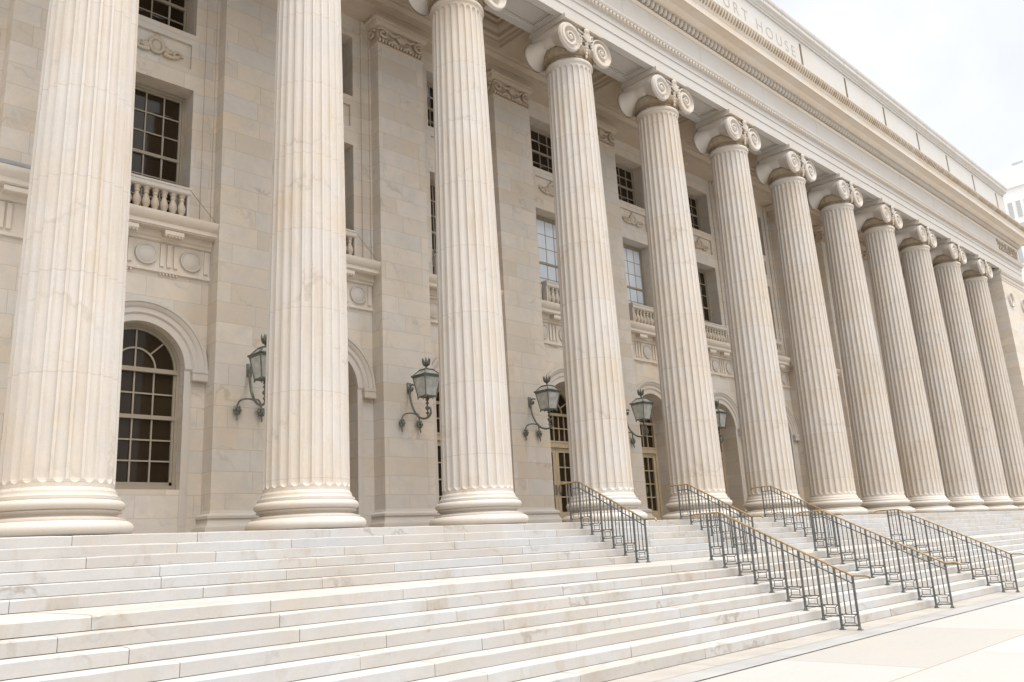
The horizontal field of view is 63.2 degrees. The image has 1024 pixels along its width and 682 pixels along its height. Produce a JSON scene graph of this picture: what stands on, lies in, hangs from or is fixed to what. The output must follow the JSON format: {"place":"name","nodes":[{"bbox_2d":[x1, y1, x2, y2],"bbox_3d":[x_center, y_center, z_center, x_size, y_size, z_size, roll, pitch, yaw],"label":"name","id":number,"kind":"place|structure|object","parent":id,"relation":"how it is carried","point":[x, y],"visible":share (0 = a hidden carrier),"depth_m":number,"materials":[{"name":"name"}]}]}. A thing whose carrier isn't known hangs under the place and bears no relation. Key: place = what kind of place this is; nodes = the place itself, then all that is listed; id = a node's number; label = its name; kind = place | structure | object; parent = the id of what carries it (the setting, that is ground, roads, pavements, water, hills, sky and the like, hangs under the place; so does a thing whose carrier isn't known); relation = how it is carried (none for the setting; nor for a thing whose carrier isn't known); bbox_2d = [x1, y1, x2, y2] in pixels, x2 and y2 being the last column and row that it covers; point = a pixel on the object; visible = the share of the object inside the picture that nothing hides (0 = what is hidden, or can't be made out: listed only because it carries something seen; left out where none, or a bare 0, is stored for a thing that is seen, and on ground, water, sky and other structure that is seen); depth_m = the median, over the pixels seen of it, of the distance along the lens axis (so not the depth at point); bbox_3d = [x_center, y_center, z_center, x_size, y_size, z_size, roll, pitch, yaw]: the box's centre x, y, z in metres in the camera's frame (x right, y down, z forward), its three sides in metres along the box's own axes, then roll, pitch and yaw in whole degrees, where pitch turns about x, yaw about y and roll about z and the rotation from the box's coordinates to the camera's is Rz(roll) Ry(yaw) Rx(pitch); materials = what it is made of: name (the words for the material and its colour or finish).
{"place":"outdoors","nodes":[
{"label":"outdoors","id":0,"kind":"place"},
{"bbox_2d":[606,586,1023,681],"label":"pavement","id":1,"kind":"structure","parent":0,"point":[673,671],"depth_m":12.49,"materials":[{"name":"beige stone"}]},
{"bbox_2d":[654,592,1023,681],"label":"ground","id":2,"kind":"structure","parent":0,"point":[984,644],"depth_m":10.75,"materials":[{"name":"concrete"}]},
{"bbox_2d":[0,0,1023,537],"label":"courthouse","id":3,"kind":"structure","parent":2,"relation":"on","point":[786,240],"depth_m":21.41,"materials":[{"name":"stone"}]},
{"bbox_2d":[115,323,179,489],"bbox_3d":[-7.529,1.280,16.524,1.840,3.370,0.145,10,-19,-43],"label":"arched window","id":4,"kind":"structure","parent":3,"relation":"in","point":[150,373],"depth_m":16.74,"materials":[{"name":"black glass"}]},
{"bbox_2d":[130,83,185,213],"bbox_3d":[-8.003,-4.080,18.057,1.700,3.150,0.120,10,-19,-43],"label":"sash window","id":5,"kind":"structure","parent":3,"relation":"in","point":[158,115],"depth_m":18.37,"materials":[{"name":"black glass"}]},
{"bbox_2d":[138,0,189,32],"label":"attic window","id":6,"kind":"structure","parent":3,"relation":"in","point":[176,13],"depth_m":19.21,"materials":[{"name":"black glass"}]},
{"bbox_2d":[233,334,266,421],"bbox_3d":[-5.227,0.748,17.268,0.744,1.728,1.000,10,-19,-43],"label":"wall lantern","id":7,"kind":"object","parent":3,"relation":"attached to","point":[256,367],"depth_m":17.13,"materials":[{"name":"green metal"}]},
{"bbox_2d":[342,45,343,92],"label":"attic window","id":8,"kind":"structure","parent":3,"relation":"in","point":[342,45],"depth_m":22.43,"materials":[{"name":"beige glass"}]},
{"bbox_2d":[399,357,438,432],"bbox_3d":[-2.189,1.294,20.116,0.744,1.728,1.000,10,-19,-43],"label":"wall lantern","id":9,"kind":"object","parent":3,"relation":"attached to","point":[426,382],"depth_m":19.94,"materials":[{"name":"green metal"}]},
{"bbox_2d":[427,81,433,127],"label":"attic window","id":10,"kind":"structure","parent":3,"relation":"in","point":[429,85],"depth_m":24.50,"materials":[{"name":"black glass"}]},
{"bbox_2d":[430,180,435,273],"bbox_3d":[-1.928,-2.990,23.754,1.700,3.150,0.120,10,-19,-43],"label":"sash window","id":11,"kind":"structure","parent":3,"relation":"in","point":[432,184],"depth_m":23.61,"materials":[{"name":"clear glass"}]},
{"bbox_2d":[436,388,441,500],"bbox_3d":[-1.721,2.937,22.399,1.800,4.350,0.220,10,-19,-43],"label":"arched doorway","id":12,"kind":"structure","parent":3,"relation":"in","point":[437,400],"depth_m":22.22,"materials":[{"name":"black paint"}]},
{"bbox_2d":[530,126,552,173],"bbox_3d":[0.898,-6.202,27.548,1.700,1.730,0.120,10,-19,-43],"label":"attic window","id":13,"kind":"structure","parent":3,"relation":"in","point":[541,142],"depth_m":27.67,"materials":[{"name":"black glass"}]},
{"bbox_2d":[523,375,560,440],"bbox_3d":[0.849,1.839,22.965,0.744,1.728,1.000,10,-19,-43],"label":"wall lantern","id":14,"kind":"object","parent":3,"relation":"attached to","point":[547,396],"depth_m":22.80,"materials":[{"name":"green metal"}]},
{"bbox_2d":[536,215,558,301],"bbox_3d":[1.110,-2.444,26.603,1.700,3.150,0.120,10,-19,-43],"label":"sash window","id":15,"kind":"structure","parent":3,"relation":"in","point":[546,229],"depth_m":26.75,"materials":[{"name":"grey glass"}]},
{"bbox_2d":[550,386,571,518],"bbox_3d":[1.317,3.482,25.247,1.800,4.350,0.220,10,-19,-43],"label":"arched doorway","id":16,"kind":"structure","parent":3,"relation":"in","point":[559,431],"depth_m":25.42,"materials":[{"name":"beige paint"}]},
{"bbox_2d":[615,162,636,205],"bbox_3d":[3.936,-5.656,30.396,1.700,1.730,0.120,10,-19,-43],"label":"attic window","id":17,"kind":"structure","parent":3,"relation":"in","point":[625,175],"depth_m":30.70,"materials":[{"name":"black glass"}]},
{"bbox_2d":[623,244,646,316],"bbox_3d":[4.147,-1.899,29.452,1.700,3.150,0.120,10,-19,-43],"label":"sash window","id":18,"kind":"structure","parent":3,"relation":"in","point":[632,256],"depth_m":29.81,"materials":[{"name":"grey glass"}]},
{"bbox_2d":[626,389,653,447],"bbox_3d":[3.886,2.384,25.814,0.744,1.728,1.000,10,-19,-43],"label":"wall lantern","id":19,"kind":"object","parent":3,"relation":"attached to","point":[641,406],"depth_m":25.62,"materials":[{"name":"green metal"}]},
{"bbox_2d":[640,414,662,519],"bbox_3d":[4.355,4.027,28.096,1.800,4.350,0.220,10,-19,-43],"label":"arched doorway","id":20,"kind":"structure","parent":3,"relation":"in","point":[649,447],"depth_m":28.39,"materials":[{"name":"beige paint"}]},
{"bbox_2d":[688,194,701,230],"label":"attic window","id":21,"kind":"structure","parent":3,"relation":"in","point":[693,201],"depth_m":33.66,"materials":[{"name":"black glass"}]},
{"bbox_2d":[697,268,711,322],"bbox_3d":[7.185,-1.354,32.300,1.700,3.150,0.120,10,-19,-43],"label":"sash window","id":22,"kind":"structure","parent":3,"relation":"in","point":[702,274],"depth_m":32.84,"materials":[{"name":"black glass"}]},
{"bbox_2d":[714,400,727,442],"bbox_3d":[6.924,2.930,28.663,0.744,1.728,1.000,10,-19,-43],"label":"wall lantern","id":23,"kind":"object","parent":3,"relation":"attached to","point":[721,415],"depth_m":28.41,"materials":[{"name":"green metal"}]},
{"bbox_2d":[718,429,728,496],"bbox_3d":[7.392,4.573,30.945,1.800,4.350,0.220,10,-19,-43],"label":"arched doorway","id":24,"kind":"structure","parent":3,"relation":"in","point":[721,444],"depth_m":31.45,"materials":[{"name":"beige paint"}]},
{"bbox_2d":[0,510,1023,681],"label":"stairs","id":25,"kind":"structure","parent":2,"relation":"on","point":[554,602],"depth_m":11.60,"materials":[{"name":"stone"}]},
{"bbox_2d":[557,481,656,562],"bbox_3d":[2.015,3.865,17.943,0.080,1.823,2.730,10,-19,-43],"label":"stair railing","id":26,"kind":"object","parent":25,"relation":"on","point":[624,544],"visible":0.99,"depth_m":17.86,"materials":[{"name":"grey metal"}]},
{"bbox_2d":[666,483,763,553],"bbox_3d":[5.052,4.411,20.791,0.080,1.823,2.730,10,-19,-43],"label":"stair railing","id":27,"kind":"object","parent":25,"relation":"on","point":[718,504],"visible":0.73,"depth_m":20.82,"materials":[{"name":"grey metal"}]},
{"bbox_2d":[691,512,870,630],"bbox_3d":[4.750,4.065,14.987,0.080,2.099,3.410,10,-19,-43],"label":"stair railing","id":28,"kind":"object","parent":25,"relation":"on","point":[770,579],"visible":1,"depth_m":14.86,"materials":[{"name":"grey metal"}]},
{"bbox_2d":[750,485,842,546],"bbox_3d":[8.090,4.956,23.640,0.080,1.823,2.730,10,-19,-43],"label":"stair railing","id":29,"kind":"object","parent":25,"relation":"on","point":[784,518],"visible":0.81,"depth_m":23.70,"materials":[{"name":"grey metal"}]},
{"bbox_2d":[795,510,961,607],"bbox_3d":[7.788,4.610,17.836,0.080,2.099,3.410,10,-19,-43],"label":"stair railing","id":30,"kind":"object","parent":25,"relation":"on","point":[934,595],"visible":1,"depth_m":17.72,"materials":[{"name":"grey metal"}]},
{"bbox_2d":[873,509,1023,591],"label":"stair railing","id":31,"kind":"object","parent":25,"relation":"on","point":[955,556],"visible":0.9,"depth_m":20.55,"materials":[{"name":"grey metal"}]},
{"bbox_2d":[990,160,1023,286],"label":"office tower","id":32,"kind":"structure","parent":0,"point":[1011,179],"depth_m":164.41,"materials":[{"name":"white concrete"}]},
{"bbox_2d":[1007,203,1014,218],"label":"window","id":33,"kind":"structure","parent":32,"relation":"in","point":[1011,212],"depth_m":164.47,"materials":[{"name":"grey glass"}]},
{"bbox_2d":[1015,200,1022,216],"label":"window","id":34,"kind":"structure","parent":32,"relation":"in","point":[1018,205],"depth_m":163.43,"materials":[{"name":"grey glass"}]},
{"bbox_2d":[1018,247,1023,262],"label":"window","id":35,"kind":"structure","parent":32,"relation":"in","point":[1020,254],"depth_m":162.16,"materials":[{"name":"grey glass"}]}
]}

